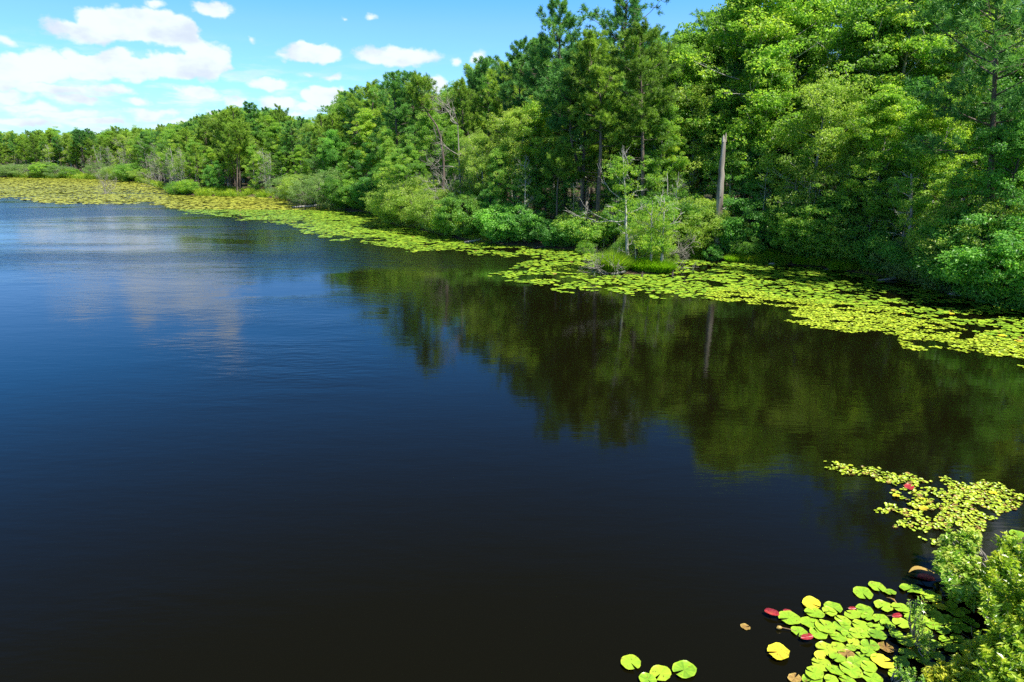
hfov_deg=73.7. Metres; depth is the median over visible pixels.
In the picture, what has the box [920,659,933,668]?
lily pad
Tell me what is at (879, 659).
lily pad
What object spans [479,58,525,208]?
pine tree
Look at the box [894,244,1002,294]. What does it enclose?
shrub
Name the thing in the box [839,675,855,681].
lily pad
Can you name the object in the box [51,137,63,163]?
pine tree
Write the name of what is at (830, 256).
grass tussock
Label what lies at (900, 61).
pine tree
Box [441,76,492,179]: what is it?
pine tree
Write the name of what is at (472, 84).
pine tree
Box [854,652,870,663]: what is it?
lily pad
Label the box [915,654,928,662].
lily pad
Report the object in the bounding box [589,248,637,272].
grass tussock
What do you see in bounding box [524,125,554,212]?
pine tree
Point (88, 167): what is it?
shrub
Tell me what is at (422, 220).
shrub
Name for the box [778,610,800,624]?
lily pad
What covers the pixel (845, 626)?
lily pad
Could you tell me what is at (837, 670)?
lily pad
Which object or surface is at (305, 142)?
broadleaf tree
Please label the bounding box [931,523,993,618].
shrub
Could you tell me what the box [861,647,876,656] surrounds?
lily pad
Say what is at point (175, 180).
slim tree
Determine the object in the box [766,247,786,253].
grass tussock
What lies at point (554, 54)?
pine tree
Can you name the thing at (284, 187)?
shrub
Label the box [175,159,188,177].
pine tree
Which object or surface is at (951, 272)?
shrub
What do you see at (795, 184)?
slim tree
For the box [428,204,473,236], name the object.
shrub
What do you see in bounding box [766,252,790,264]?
grass tussock
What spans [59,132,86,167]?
broadleaf tree
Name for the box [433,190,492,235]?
shrub
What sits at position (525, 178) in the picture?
slim tree
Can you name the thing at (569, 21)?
pine tree
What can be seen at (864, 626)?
lily pad
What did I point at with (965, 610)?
lily pad
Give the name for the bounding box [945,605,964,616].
lily pad
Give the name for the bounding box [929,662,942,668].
lily pad
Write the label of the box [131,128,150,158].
pine tree
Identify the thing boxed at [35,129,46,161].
pine tree
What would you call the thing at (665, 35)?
pine tree
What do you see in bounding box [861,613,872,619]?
lily pad
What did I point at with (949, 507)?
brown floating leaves
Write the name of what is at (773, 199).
broadleaf tree
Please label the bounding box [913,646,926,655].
lily pad
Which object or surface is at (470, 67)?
pine tree
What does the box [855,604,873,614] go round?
lily pad
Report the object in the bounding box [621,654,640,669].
lily pad
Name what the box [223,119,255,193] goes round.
pine tree
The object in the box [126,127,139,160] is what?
pine tree
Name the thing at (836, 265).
grass tussock
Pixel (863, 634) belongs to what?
lily pad
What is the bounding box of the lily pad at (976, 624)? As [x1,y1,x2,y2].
[968,620,979,627]
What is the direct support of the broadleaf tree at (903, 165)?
on the ground at (512, 243)
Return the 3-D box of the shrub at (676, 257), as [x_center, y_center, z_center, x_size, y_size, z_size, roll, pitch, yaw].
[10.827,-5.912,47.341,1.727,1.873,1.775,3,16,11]
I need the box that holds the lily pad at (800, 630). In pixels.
[791,626,807,636]
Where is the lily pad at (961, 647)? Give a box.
[951,643,965,651]
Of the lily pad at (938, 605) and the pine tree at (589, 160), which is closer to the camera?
the lily pad at (938, 605)
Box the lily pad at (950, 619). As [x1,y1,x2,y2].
[948,617,961,626]
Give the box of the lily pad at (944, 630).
[935,626,949,633]
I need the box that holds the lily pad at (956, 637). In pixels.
[949,634,964,642]
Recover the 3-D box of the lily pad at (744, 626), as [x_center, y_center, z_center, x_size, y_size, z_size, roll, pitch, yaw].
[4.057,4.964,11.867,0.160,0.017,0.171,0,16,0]
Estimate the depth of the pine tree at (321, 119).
100.22 m
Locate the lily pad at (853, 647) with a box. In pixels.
[845,644,856,650]
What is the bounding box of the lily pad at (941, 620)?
[931,616,946,624]
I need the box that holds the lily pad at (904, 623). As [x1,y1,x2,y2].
[892,617,908,627]
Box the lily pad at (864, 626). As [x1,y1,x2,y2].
[852,619,869,630]
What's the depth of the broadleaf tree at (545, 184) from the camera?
59.13 m
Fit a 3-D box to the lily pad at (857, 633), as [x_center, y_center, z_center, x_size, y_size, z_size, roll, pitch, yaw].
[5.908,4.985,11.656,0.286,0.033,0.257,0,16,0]
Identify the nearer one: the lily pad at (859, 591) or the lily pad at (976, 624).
the lily pad at (976, 624)
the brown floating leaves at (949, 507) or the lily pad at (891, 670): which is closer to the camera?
the lily pad at (891, 670)
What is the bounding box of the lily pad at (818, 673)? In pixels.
[805,666,823,679]
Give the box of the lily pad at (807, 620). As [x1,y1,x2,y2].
[800,616,820,627]
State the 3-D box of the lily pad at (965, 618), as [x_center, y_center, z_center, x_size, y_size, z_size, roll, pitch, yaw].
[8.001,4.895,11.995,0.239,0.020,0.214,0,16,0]
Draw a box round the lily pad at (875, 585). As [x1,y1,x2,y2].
[868,581,885,591]
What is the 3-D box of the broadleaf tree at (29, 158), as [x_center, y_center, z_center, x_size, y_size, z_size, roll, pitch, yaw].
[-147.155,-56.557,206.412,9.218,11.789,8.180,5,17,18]
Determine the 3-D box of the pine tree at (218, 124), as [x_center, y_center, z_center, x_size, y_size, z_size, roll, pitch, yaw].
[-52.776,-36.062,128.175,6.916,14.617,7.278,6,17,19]
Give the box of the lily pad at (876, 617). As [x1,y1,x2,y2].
[873,614,888,623]
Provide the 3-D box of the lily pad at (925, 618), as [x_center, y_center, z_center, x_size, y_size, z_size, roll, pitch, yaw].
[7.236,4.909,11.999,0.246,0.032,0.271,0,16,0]
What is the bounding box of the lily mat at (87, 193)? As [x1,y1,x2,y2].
[0,177,326,209]
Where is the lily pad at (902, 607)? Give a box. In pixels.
[891,602,909,611]
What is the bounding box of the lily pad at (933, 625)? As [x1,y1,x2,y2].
[926,620,940,628]
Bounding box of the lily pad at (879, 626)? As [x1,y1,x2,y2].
[873,624,883,629]
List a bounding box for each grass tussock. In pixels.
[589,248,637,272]
[629,255,663,271]
[643,257,678,272]
[688,251,703,257]
[721,252,745,261]
[736,252,757,259]
[742,250,770,262]
[758,249,777,258]
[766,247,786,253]
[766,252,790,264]
[778,252,799,261]
[791,255,810,264]
[805,255,830,265]
[820,253,839,259]
[825,259,851,270]
[840,259,865,268]
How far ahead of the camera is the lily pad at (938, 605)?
12.37 m
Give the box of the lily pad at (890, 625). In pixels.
[880,619,895,628]
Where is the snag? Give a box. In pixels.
[713,134,726,256]
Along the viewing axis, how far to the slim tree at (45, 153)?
196.47 m
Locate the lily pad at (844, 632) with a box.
[841,630,852,637]
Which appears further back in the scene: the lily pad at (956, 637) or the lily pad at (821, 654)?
the lily pad at (956, 637)
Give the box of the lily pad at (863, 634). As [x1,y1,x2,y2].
[860,630,870,637]
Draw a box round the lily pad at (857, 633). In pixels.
[849,627,866,637]
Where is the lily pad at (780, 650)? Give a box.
[767,642,789,659]
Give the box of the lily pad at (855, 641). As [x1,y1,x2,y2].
[847,636,859,646]
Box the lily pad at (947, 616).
[942,614,955,623]
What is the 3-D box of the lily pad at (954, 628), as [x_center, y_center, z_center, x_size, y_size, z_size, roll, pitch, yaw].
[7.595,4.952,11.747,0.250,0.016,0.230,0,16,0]
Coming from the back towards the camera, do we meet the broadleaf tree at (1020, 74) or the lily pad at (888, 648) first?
the broadleaf tree at (1020, 74)
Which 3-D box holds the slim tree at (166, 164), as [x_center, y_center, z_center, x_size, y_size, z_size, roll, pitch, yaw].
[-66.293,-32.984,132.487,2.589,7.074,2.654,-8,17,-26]
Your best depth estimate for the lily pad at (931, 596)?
12.62 m
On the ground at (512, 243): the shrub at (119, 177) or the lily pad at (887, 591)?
the shrub at (119, 177)
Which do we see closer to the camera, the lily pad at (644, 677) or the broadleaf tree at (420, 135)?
the lily pad at (644, 677)
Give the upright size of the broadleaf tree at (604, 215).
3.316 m
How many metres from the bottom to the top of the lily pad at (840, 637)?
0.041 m
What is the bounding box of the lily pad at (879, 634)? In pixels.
[868,628,886,639]
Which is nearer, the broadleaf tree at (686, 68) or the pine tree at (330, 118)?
the broadleaf tree at (686, 68)
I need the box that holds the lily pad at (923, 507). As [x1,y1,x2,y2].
[919,506,928,509]
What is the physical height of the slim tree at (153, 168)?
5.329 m
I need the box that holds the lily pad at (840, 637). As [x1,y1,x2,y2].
[830,632,847,641]
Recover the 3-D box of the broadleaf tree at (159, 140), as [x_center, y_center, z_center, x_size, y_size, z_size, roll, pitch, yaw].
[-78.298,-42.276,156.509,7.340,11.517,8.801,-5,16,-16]
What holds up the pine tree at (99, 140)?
on the ground at (512, 243)
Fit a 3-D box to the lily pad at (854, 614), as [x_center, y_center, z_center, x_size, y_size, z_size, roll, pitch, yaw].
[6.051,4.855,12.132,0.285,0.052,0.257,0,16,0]
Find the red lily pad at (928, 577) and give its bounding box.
[917,573,934,580]
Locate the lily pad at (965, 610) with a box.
[959,607,970,613]
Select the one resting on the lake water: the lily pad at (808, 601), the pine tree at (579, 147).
the lily pad at (808, 601)
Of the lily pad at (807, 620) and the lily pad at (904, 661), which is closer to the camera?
the lily pad at (904, 661)
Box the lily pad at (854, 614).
[844,610,860,618]
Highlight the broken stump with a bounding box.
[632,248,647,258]
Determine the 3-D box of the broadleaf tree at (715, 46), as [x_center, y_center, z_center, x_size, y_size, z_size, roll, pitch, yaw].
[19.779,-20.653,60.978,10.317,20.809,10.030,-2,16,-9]
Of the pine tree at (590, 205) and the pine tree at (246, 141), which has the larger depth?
the pine tree at (246, 141)
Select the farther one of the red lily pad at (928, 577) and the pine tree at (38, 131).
the pine tree at (38, 131)
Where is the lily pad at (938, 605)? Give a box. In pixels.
[932,602,947,609]
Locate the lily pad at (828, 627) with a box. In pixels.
[815,619,835,632]
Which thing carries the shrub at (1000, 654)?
on the ground at (512, 243)
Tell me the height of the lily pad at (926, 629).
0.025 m
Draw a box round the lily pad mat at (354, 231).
[178,209,1023,343]
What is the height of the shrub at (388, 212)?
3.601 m
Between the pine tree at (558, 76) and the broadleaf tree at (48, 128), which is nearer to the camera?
the pine tree at (558, 76)
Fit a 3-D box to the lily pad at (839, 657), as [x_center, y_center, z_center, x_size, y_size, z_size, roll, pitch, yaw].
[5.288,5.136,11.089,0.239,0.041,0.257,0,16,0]
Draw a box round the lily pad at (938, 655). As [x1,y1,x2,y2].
[932,652,944,660]
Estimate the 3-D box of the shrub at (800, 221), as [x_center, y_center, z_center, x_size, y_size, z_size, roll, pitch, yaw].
[22.131,-8.233,48.603,8.038,4.967,7.923,-7,17,-25]
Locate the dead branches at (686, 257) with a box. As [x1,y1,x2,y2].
[678,252,697,268]
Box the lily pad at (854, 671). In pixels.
[839,661,862,677]
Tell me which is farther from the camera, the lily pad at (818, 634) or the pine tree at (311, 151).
the pine tree at (311, 151)
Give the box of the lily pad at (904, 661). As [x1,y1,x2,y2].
[893,655,909,666]
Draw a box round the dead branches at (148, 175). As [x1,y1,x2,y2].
[140,163,172,185]
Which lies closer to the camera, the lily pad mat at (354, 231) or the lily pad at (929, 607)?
the lily pad at (929, 607)
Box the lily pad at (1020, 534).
[1009,530,1023,537]
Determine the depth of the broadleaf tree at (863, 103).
49.06 m
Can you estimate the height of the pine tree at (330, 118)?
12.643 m
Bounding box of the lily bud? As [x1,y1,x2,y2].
[776,625,795,630]
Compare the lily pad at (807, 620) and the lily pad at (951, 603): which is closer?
the lily pad at (807, 620)
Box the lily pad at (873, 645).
[860,639,879,650]
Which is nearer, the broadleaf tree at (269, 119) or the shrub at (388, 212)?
the shrub at (388, 212)
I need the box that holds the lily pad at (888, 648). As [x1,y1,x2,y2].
[878,642,894,651]
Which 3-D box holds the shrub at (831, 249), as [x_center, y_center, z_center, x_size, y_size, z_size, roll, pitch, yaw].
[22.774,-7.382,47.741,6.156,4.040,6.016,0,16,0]
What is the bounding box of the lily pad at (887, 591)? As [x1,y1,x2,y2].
[883,589,896,593]
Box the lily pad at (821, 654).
[814,651,825,658]
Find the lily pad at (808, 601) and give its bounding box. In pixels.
[802,596,820,609]
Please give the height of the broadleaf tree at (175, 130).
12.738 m
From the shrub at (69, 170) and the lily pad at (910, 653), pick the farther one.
the shrub at (69, 170)
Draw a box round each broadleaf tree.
[0,131,12,165]
[0,131,23,170]
[7,134,39,168]
[34,127,63,164]
[37,126,77,166]
[53,132,80,166]
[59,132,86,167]
[71,127,91,172]
[97,128,118,162]
[112,134,133,163]
[123,135,145,166]
[127,133,145,162]
[130,133,150,177]
[133,129,161,173]
[146,127,167,175]
[151,130,170,174]
[154,125,190,181]
[155,122,198,180]
[175,137,208,185]
[180,121,213,179]
[199,147,221,185]
[199,165,218,187]
[202,112,230,185]
[208,160,227,187]
[224,109,261,182]
[240,137,261,189]
[241,141,264,189]
[243,112,275,184]
[256,122,296,179]
[258,114,285,167]
[267,149,292,187]
[271,129,299,177]
[281,145,310,192]
[293,122,322,175]
[295,122,320,173]
[305,140,339,195]
[315,111,338,176]
[316,129,358,178]
[317,91,366,170]
[319,98,367,174]
[338,147,362,194]
[343,107,382,181]
[348,142,384,196]
[349,98,402,195]
[367,107,413,183]
[370,126,401,189]
[377,139,432,201]
[379,148,407,191]
[401,89,447,171]
[405,103,455,189]
[405,160,430,193]
[413,90,468,198]
[414,103,448,184]
[431,124,468,197]
[436,80,464,154]
[440,86,469,194]
[448,142,487,221]
[457,68,499,168]
[457,132,496,188]
[459,126,503,220]
[469,90,513,179]
[474,143,523,218]
[474,182,503,229]
[475,106,543,204]
[492,77,521,202]
[506,95,562,204]
[506,161,545,235]
[528,142,565,219]
[542,148,591,220]
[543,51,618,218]
[559,138,608,203]
[570,89,638,212]
[579,140,607,201]
[589,152,635,239]
[593,206,616,246]
[601,104,653,233]
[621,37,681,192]
[626,34,738,190]
[631,141,675,197]
[634,101,693,200]
[635,22,733,194]
[646,81,743,195]
[650,0,851,198]
[652,130,692,199]
[690,85,741,205]
[692,0,780,192]
[701,123,763,216]
[705,0,867,205]
[708,29,779,151]
[709,46,833,227]
[724,142,790,231]
[740,25,843,189]
[756,67,879,232]
[756,184,789,245]
[768,137,832,217]
[780,0,994,240]
[789,0,970,187]
[812,84,931,251]
[817,133,870,226]
[821,87,892,191]
[821,137,918,252]
[837,75,975,227]
[860,132,957,242]
[862,83,981,239]
[911,1,1023,207]
[928,111,1023,272]
[933,6,1022,202]
[934,176,967,232]
[946,137,1023,219]
[953,53,1023,208]
[999,126,1023,213]
[1011,45,1023,174]
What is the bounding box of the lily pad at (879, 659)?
[871,654,893,667]
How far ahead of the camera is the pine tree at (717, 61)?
61.00 m
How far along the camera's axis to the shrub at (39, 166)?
195.87 m
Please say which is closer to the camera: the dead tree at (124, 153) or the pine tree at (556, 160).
the pine tree at (556, 160)
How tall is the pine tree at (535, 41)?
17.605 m
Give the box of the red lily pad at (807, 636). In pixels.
[798,633,812,639]
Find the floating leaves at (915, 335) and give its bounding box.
[705,286,1023,365]
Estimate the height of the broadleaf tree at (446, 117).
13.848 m
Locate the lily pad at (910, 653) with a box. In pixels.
[898,648,916,658]
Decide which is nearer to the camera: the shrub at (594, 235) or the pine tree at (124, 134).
the shrub at (594, 235)
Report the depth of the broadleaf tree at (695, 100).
54.32 m
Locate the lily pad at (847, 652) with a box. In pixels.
[838,649,854,657]
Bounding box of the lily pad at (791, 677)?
[787,673,801,681]
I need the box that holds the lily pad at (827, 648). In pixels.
[815,641,836,655]
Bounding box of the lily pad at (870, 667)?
[860,660,876,671]
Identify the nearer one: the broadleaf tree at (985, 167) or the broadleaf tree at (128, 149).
the broadleaf tree at (985, 167)
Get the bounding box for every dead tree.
[111,137,134,163]
[137,139,154,167]
[421,87,486,199]
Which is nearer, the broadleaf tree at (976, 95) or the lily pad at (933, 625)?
the lily pad at (933, 625)
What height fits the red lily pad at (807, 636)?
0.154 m
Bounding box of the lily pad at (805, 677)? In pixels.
[802,674,822,681]
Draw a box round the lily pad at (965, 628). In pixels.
[956,623,972,631]
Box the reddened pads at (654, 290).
[239,210,1023,340]
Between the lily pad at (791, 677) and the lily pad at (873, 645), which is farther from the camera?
the lily pad at (873, 645)
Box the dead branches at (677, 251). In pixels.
[667,233,698,263]
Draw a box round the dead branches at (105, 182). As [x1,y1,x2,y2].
[93,172,116,193]
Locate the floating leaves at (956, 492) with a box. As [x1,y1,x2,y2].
[824,461,1023,544]
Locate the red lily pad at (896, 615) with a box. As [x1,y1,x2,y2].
[887,613,901,617]
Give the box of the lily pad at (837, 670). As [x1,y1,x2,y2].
[826,664,843,674]
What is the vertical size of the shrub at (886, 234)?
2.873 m
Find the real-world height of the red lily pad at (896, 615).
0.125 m
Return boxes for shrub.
[0,163,27,174]
[0,166,18,176]
[0,166,22,174]
[4,164,34,175]
[26,162,62,175]
[42,165,78,176]
[57,168,82,176]
[82,162,109,177]
[97,165,113,177]
[104,164,121,178]
[111,162,147,179]
[111,166,148,180]
[126,169,160,181]
[163,181,181,193]
[172,179,201,193]
[182,183,200,192]
[262,175,295,199]
[277,172,312,201]
[285,174,328,204]
[287,188,317,204]
[303,167,346,207]
[318,171,366,207]
[335,178,381,208]
[349,176,383,210]
[358,180,440,224]
[373,196,402,222]
[377,175,455,226]
[402,188,464,232]
[419,207,440,231]
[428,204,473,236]
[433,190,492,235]
[472,202,538,242]
[496,202,549,242]
[529,219,568,246]
[548,216,592,246]
[551,206,613,244]
[575,240,597,253]
[607,241,629,254]
[608,196,690,237]
[617,227,649,257]
[627,191,713,252]
[627,208,672,258]
[646,196,736,254]
[658,244,679,264]
[659,213,712,256]
[678,196,735,248]
[701,244,723,260]
[707,194,780,246]
[710,213,754,252]
[719,226,748,254]
[730,231,767,254]
[761,216,813,253]
[762,192,885,258]
[764,204,852,256]
[793,209,880,260]
[827,225,894,262]
[845,228,907,272]
[867,234,922,280]
[876,228,938,282]
[891,663,933,681]
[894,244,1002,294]
[897,209,963,284]
[903,194,1023,287]
[905,234,1021,294]
[906,203,1021,262]
[906,596,940,659]
[921,626,1004,681]
[924,237,1023,304]
[926,212,1023,308]
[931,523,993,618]
[971,531,1023,681]
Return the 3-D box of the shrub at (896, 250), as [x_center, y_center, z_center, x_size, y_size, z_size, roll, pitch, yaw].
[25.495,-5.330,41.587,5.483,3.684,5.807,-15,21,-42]
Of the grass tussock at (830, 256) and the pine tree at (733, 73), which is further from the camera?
the pine tree at (733, 73)
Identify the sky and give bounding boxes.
[0,0,1021,148]
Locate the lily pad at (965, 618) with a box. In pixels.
[960,616,974,623]
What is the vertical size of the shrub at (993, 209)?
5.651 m
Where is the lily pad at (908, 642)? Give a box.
[897,636,915,646]
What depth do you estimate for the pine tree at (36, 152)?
204.81 m
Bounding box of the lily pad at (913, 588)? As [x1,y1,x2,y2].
[899,583,922,592]
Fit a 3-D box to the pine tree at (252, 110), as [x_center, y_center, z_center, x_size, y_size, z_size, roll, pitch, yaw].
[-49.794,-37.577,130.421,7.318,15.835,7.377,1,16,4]
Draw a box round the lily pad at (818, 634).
[809,627,827,638]
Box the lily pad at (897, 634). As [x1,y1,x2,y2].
[889,629,903,638]
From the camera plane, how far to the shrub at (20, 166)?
198.13 m
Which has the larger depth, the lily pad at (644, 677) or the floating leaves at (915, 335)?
the floating leaves at (915, 335)
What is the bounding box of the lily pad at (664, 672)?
[650,665,670,680]
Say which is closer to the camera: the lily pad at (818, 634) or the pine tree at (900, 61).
the lily pad at (818, 634)
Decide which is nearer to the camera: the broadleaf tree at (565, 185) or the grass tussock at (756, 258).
the grass tussock at (756, 258)
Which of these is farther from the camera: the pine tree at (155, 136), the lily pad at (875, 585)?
the pine tree at (155, 136)
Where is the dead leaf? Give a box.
[909,566,933,572]
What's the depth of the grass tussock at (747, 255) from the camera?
49.87 m
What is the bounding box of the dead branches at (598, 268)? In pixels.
[579,244,625,276]
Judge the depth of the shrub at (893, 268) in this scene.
42.28 m
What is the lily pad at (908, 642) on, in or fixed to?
on the lake water
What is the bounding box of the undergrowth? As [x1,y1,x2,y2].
[290,199,916,279]
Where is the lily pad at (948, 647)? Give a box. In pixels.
[941,643,955,651]
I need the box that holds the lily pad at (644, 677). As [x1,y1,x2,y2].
[639,672,656,681]
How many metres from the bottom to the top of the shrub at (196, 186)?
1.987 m
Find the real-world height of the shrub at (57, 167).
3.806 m
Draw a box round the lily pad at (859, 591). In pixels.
[853,586,872,598]
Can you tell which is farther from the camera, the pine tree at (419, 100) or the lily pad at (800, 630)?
the pine tree at (419, 100)
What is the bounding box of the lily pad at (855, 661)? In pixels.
[846,656,861,666]
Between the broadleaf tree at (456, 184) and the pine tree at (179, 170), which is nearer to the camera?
the broadleaf tree at (456, 184)
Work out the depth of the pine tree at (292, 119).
135.39 m
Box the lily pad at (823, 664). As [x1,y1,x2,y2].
[812,656,830,670]
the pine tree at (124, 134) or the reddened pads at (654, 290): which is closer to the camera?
the reddened pads at (654, 290)
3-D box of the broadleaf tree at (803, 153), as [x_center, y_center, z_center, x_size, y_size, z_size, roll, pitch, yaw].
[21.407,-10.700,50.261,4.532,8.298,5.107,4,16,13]
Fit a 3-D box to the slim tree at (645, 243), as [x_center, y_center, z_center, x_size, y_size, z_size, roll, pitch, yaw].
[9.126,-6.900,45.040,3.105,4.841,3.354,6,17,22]
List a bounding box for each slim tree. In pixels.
[41,143,54,169]
[93,146,104,168]
[149,142,163,177]
[150,159,156,178]
[154,155,163,179]
[163,147,182,181]
[164,155,173,181]
[168,162,177,181]
[172,149,187,180]
[174,154,191,179]
[252,148,272,188]
[259,152,276,188]
[413,146,447,209]
[511,156,539,240]
[564,145,651,256]
[565,182,581,227]
[612,198,622,244]
[626,200,671,260]
[634,188,684,261]
[660,172,688,202]
[750,167,777,232]
[779,163,805,249]
[800,174,825,230]
[871,147,936,248]
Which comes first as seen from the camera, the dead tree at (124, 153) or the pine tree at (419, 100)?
the pine tree at (419, 100)
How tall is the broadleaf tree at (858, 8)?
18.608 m
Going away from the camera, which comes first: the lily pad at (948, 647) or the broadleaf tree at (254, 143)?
the lily pad at (948, 647)
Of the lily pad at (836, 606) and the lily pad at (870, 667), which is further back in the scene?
the lily pad at (836, 606)
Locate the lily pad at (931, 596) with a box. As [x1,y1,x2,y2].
[920,590,941,601]
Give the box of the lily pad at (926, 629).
[919,627,932,634]
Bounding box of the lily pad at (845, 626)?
[833,620,851,631]
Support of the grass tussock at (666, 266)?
on the islet ground at (628, 271)
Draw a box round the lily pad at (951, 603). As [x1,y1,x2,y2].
[945,601,957,607]
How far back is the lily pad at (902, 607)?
12.32 m
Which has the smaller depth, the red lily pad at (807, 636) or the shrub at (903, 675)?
the shrub at (903, 675)
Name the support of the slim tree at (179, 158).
on the ground at (512, 243)
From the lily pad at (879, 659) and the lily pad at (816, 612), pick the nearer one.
the lily pad at (879, 659)
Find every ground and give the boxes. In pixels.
[0,153,1023,576]
[621,269,666,274]
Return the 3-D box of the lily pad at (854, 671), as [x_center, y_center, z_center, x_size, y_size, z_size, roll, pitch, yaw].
[5.377,5.211,10.826,0.333,0.062,0.328,0,16,0]
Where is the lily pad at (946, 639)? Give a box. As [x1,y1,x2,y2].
[939,635,952,643]
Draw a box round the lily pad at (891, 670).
[888,668,897,678]
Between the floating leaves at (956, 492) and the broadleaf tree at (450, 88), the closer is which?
the floating leaves at (956, 492)
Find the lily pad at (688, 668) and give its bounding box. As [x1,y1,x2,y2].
[672,660,696,677]
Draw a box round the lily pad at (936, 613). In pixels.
[926,610,942,617]
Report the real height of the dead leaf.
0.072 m
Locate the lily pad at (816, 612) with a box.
[804,607,824,617]
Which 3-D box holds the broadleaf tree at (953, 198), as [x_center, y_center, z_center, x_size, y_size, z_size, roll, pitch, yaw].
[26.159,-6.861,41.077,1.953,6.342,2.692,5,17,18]
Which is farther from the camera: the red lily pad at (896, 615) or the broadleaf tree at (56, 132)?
the broadleaf tree at (56, 132)
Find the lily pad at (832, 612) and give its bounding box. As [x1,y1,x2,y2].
[822,606,836,615]
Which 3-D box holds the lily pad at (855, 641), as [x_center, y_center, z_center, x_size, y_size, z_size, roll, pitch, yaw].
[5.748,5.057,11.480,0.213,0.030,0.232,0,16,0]
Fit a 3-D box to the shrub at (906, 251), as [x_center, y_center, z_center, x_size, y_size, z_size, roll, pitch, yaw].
[25.839,-5.515,40.605,5.602,4.475,5.051,-10,18,-31]
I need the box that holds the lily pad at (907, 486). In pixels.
[904,483,914,489]
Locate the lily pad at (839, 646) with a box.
[831,642,846,650]
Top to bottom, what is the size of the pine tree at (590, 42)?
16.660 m
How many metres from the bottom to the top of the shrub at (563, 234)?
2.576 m
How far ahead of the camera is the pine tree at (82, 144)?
199.95 m
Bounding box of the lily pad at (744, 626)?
[740,623,749,629]
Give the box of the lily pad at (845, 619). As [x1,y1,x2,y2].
[834,615,850,624]
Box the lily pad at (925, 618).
[920,615,930,625]
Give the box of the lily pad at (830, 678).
[824,674,838,681]
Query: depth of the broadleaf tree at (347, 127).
107.30 m
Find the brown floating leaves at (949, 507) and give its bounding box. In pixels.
[838,465,1023,542]
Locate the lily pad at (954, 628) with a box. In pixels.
[945,624,961,633]
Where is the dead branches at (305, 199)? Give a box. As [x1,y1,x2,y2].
[289,182,322,204]
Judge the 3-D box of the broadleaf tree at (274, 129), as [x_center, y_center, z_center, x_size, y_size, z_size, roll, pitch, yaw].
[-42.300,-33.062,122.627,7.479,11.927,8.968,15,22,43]
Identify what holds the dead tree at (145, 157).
on the ground at (512, 243)
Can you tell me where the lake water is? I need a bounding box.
[0,178,1023,681]
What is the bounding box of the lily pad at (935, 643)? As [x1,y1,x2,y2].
[931,639,941,647]
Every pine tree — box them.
[0,132,5,157]
[0,143,8,166]
[7,132,21,163]
[13,134,33,168]
[19,129,34,156]
[22,133,41,170]
[26,138,42,161]
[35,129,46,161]
[35,142,50,161]
[37,129,62,162]
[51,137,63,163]
[65,139,81,168]
[68,129,85,172]
[70,129,90,172]
[76,128,98,172]
[79,137,95,168]
[92,136,108,172]
[102,137,116,163]
[105,125,124,159]
[106,132,124,158]
[119,131,135,158]
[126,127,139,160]
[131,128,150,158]
[138,131,150,158]
[149,130,165,178]
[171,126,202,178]
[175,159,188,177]
[176,121,196,181]
[177,132,202,178]
[185,143,204,185]
[189,113,216,160]
[193,118,218,185]
[200,116,224,185]
[207,108,246,185]
[213,122,249,186]
[216,105,251,188]
[219,106,241,184]
[219,144,238,188]
[221,127,251,191]
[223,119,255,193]
[235,100,267,185]
[260,103,291,150]
[260,106,272,182]
[276,126,300,174]
[277,120,305,175]
[286,115,296,122]
[289,116,308,150]
[299,132,317,174]
[300,113,339,176]
[302,137,316,171]
[314,112,344,170]
[320,105,333,113]
[324,130,358,173]
[331,92,347,106]
[338,86,367,168]
[345,79,394,155]
[356,83,395,142]
[369,69,424,207]
[393,69,441,160]
[402,70,449,205]
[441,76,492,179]
[447,67,495,139]
[456,63,479,97]
[466,55,510,174]
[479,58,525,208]
[487,36,544,204]
[511,34,565,209]
[512,0,592,219]
[518,32,556,161]
[520,47,607,219]
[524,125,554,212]
[541,146,583,218]
[546,39,624,210]
[546,82,587,214]
[555,28,632,243]
[561,0,670,225]
[574,80,602,217]
[588,16,683,196]
[608,27,652,94]
[629,23,680,111]
[670,4,757,196]
[726,6,798,128]
[794,0,863,107]
[821,0,879,191]
[830,0,935,92]
[866,0,1023,212]
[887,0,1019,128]
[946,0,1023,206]
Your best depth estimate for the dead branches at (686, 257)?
47.29 m
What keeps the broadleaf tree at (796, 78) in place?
on the ground at (512, 243)
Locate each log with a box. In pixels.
[292,204,319,207]
[877,276,899,280]
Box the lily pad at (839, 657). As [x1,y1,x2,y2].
[829,652,845,661]
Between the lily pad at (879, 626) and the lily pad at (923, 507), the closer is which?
the lily pad at (879, 626)
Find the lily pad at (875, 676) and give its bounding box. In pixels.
[862,671,882,681]
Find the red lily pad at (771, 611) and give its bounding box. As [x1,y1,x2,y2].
[764,608,779,615]
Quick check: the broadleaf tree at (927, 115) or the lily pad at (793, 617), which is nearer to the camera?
the lily pad at (793, 617)
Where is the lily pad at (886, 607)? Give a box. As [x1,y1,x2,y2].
[874,599,892,611]
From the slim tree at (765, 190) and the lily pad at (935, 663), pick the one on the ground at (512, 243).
the slim tree at (765, 190)
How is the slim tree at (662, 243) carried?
on the islet ground at (628, 271)
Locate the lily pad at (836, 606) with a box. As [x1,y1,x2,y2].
[824,601,842,611]
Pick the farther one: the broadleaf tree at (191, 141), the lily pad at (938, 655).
the broadleaf tree at (191, 141)
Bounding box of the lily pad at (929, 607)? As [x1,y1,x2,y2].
[922,604,936,612]
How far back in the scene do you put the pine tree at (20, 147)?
200.74 m

